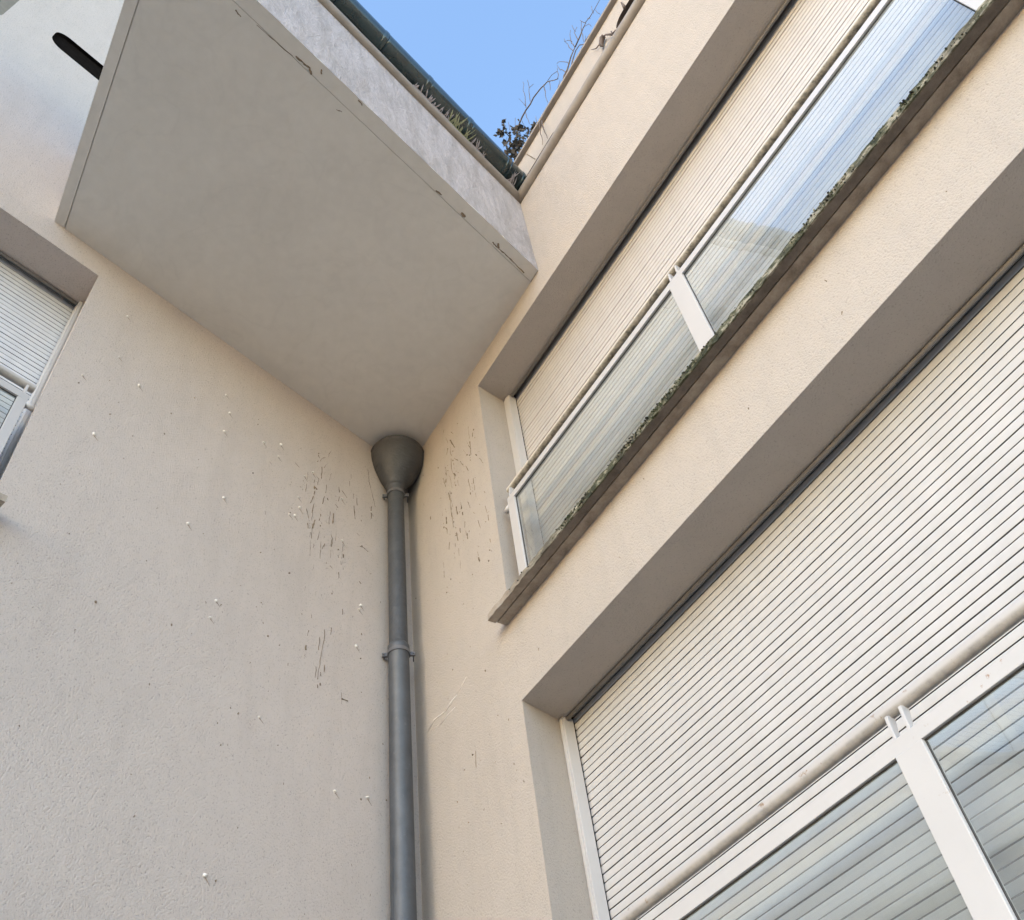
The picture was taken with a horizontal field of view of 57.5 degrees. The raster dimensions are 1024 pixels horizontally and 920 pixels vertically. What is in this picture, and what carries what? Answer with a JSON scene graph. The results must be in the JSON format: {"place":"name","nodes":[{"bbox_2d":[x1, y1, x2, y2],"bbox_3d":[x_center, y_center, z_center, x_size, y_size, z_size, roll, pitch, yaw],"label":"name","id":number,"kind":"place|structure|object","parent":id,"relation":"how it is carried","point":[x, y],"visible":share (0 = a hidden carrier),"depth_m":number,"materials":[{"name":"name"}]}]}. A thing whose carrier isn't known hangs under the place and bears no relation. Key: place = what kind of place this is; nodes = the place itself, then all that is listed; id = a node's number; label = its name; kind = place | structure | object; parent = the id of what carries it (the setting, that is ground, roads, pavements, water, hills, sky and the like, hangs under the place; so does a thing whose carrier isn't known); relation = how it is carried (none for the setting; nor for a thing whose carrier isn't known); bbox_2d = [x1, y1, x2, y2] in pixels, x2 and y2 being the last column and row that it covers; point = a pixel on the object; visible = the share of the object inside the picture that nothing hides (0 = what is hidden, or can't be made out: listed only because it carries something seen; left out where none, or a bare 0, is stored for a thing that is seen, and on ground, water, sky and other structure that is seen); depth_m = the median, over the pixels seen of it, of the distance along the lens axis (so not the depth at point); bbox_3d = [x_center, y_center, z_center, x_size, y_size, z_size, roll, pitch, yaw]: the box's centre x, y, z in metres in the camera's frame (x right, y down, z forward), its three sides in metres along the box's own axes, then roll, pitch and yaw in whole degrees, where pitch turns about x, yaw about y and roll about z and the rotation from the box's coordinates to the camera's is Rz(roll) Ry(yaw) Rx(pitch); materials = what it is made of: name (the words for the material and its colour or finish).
{"place":"outdoors","nodes":[
{"label":"outdoors","id":0,"kind":"place"},
{"bbox_2d":[0,0,537,919],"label":"apartment wing","id":1,"kind":"structure","parent":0,"point":[298,230],"depth_m":5.66,"materials":[{"name":"beige paint"}]},
{"bbox_2d":[0,364,36,454],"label":"glass railing","id":2,"kind":"object","parent":1,"relation":"on","point":[18,405],"visible":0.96,"depth_m":4.92,"materials":[{"name":"white paint"}]},
{"bbox_2d":[0,251,83,506],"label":"window","id":3,"kind":"structure","parent":1,"relation":"in","point":[37,319],"depth_m":5.71,"materials":[{"name":"white paint"}]},
{"bbox_2d":[11,380,386,914],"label":"creeper remnants","id":4,"kind":"object","parent":1,"relation":"attached to","point":[305,586],"visible":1,"depth_m":6.08,"materials":[{"name":"brown plant"}]},
{"bbox_2d":[82,315,372,885],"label":"stucco lumps","id":5,"kind":"object","parent":1,"relation":"attached to","point":[188,523],"visible":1,"depth_m":5.68,"materials":[{"name":"white paint"}]},
{"bbox_2d":[371,435,423,919],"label":"downpipe","id":6,"kind":"object","parent":1,"relation":"attached to","point":[397,461],"visible":0.94,"depth_m":5.71,"materials":[{"name":"metal"}]},
{"bbox_2d":[413,83,423,93],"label":"weed","id":7,"kind":"object","parent":1,"relation":"on","point":[415,86],"visible":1,"depth_m":6.89,"materials":[{"name":"plant"}]},
{"bbox_2d":[330,0,525,190],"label":"coping pipe","id":8,"kind":"object","parent":1,"relation":"on","point":[375,33],"visible":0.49,"depth_m":6.95,"materials":[{"name":"green metal"}]},
{"bbox_2d":[422,90,434,102],"bbox_3d":[-0.621,-2.708,6.944,0.059,0.048,0.097,-34,-54,19],"label":"weed","id":9,"kind":"object","parent":1,"relation":"on","point":[429,99],"visible":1,"depth_m":6.94,"materials":[{"name":"plant"}]},
{"bbox_2d":[432,102,443,112],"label":"weed","id":10,"kind":"object","parent":1,"relation":"on","point":[437,106],"visible":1,"depth_m":6.99,"materials":[{"name":"plant"}]},
{"bbox_2d":[441,109,452,119],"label":"weed","id":11,"kind":"object","parent":1,"relation":"on","point":[446,114],"visible":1,"depth_m":7.04,"materials":[{"name":"plant"}]},
{"bbox_2d":[448,110,466,127],"bbox_3d":[-0.418,-2.588,7.105,0.149,0.099,0.106,21,-57,-23],"label":"weed","id":12,"kind":"object","parent":1,"relation":"on","point":[452,120],"visible":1,"depth_m":7.08,"materials":[{"name":"green plant"}]},
{"bbox_2d":[454,116,462,134],"bbox_3d":[-0.412,-2.550,7.114,0.136,0.064,0.072,69,-83,-39],"label":"weed","id":13,"kind":"object","parent":1,"relation":"on","point":[456,124],"visible":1,"depth_m":7.10,"materials":[{"name":"green plant"}]},
{"bbox_2d":[463,129,474,141],"bbox_3d":[-0.325,-2.508,7.168,0.107,0.074,0.091,-31,-53,17],"label":"weed","id":14,"kind":"object","parent":1,"relation":"on","point":[466,135],"visible":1,"depth_m":7.16,"materials":[{"name":"green plant"}]},
{"bbox_2d":[470,138,479,149],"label":"weed","id":15,"kind":"object","parent":1,"relation":"on","point":[473,141],"visible":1,"depth_m":7.21,"materials":[{"name":"plant"}]},
{"bbox_2d":[507,172,519,186],"bbox_3d":[0.003,-2.253,7.436,0.092,0.091,0.116,21,-57,-23],"label":"weed","id":16,"kind":"object","parent":1,"relation":"on","point":[511,178],"visible":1,"depth_m":7.43,"materials":[{"name":"plant"}]},
{"bbox_2d":[357,0,609,161],"label":"sky","id":17,"kind":"structure","parent":0,"point":[481,53],"materials":[{"name":"blue"}]},
{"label":"ground","id":18,"kind":"structure","parent":0,"visible":0},
{"bbox_2d":[408,0,1023,919],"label":"apartment wing","id":19,"kind":"structure","parent":18,"relation":"on","point":[720,606],"depth_m":4.15,"materials":[{"name":"beige paint"}]},
{"bbox_2d":[493,68,558,159],"bbox_3d":[0.147,-3.183,8.437,0.288,1.245,0.904,21,-57,-23],"label":"dry shrub","id":20,"kind":"object","parent":19,"relation":"on","point":[516,145],"visible":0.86,"depth_m":8.34,"materials":[{"name":"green plant"}]},
{"bbox_2d":[539,120,547,144],"bbox_3d":[0.240,-2.611,7.408,0.017,0.403,0.078,19,-56,-22],"label":"hanging twig","id":21,"kind":"object","parent":19,"relation":"hanging from","point":[543,129],"visible":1,"depth_m":7.43,"materials":[{"name":"beige plant"}]},
{"bbox_2d":[536,0,599,121],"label":"bare shrub","id":22,"kind":"object","parent":19,"relation":"on","point":[576,43],"visible":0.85,"depth_m":7.85,"materials":[{"name":"brown plant"}]},
{"bbox_2d":[591,30,615,49],"bbox_3d":[0.684,-3.145,6.983,0.041,0.315,0.254,21,-57,-23],"label":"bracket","id":23,"kind":"object","parent":19,"relation":"hanging from","point":[602,37],"visible":0.94,"depth_m":6.99,"materials":[{"name":"beige metal"}]},
{"bbox_2d":[415,191,946,851],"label":"creeper remnants","id":24,"kind":"object","parent":19,"relation":"attached to","point":[467,533],"visible":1,"depth_m":6.36,"materials":[{"name":"brown plant"}]},
{"bbox_2d":[503,0,984,574],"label":"glass railing","id":25,"kind":"object","parent":19,"relation":"on","point":[675,284],"visible":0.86,"depth_m":4.81,"materials":[{"name":"white paint"}]},
{"bbox_2d":[509,7,981,589],"bbox_3d":[1.274,-1.044,3.750,0.056,0.075,5.004,21,-57,-23],"label":"moss","id":26,"kind":"object","parent":19,"relation":"on","point":[751,291],"visible":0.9,"depth_m":4.06,"materials":[{"name":"green plant"}]},
{"bbox_2d":[488,0,1023,624],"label":"window","id":27,"kind":"structure","parent":19,"relation":"in","point":[905,44],"depth_m":5.08,"materials":[{"name":"white paint"}]},
{"bbox_2d":[559,243,1023,919],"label":"window","id":28,"kind":"structure","parent":19,"relation":"in","point":[903,538],"depth_m":3.51,"materials":[{"name":"white paint"}]},
{"bbox_2d":[614,594,1023,919],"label":"glass railing","id":29,"kind":"object","parent":19,"relation":"on","point":[970,865],"visible":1,"depth_m":2.76,"materials":[{"name":"white paint"}]}
]}

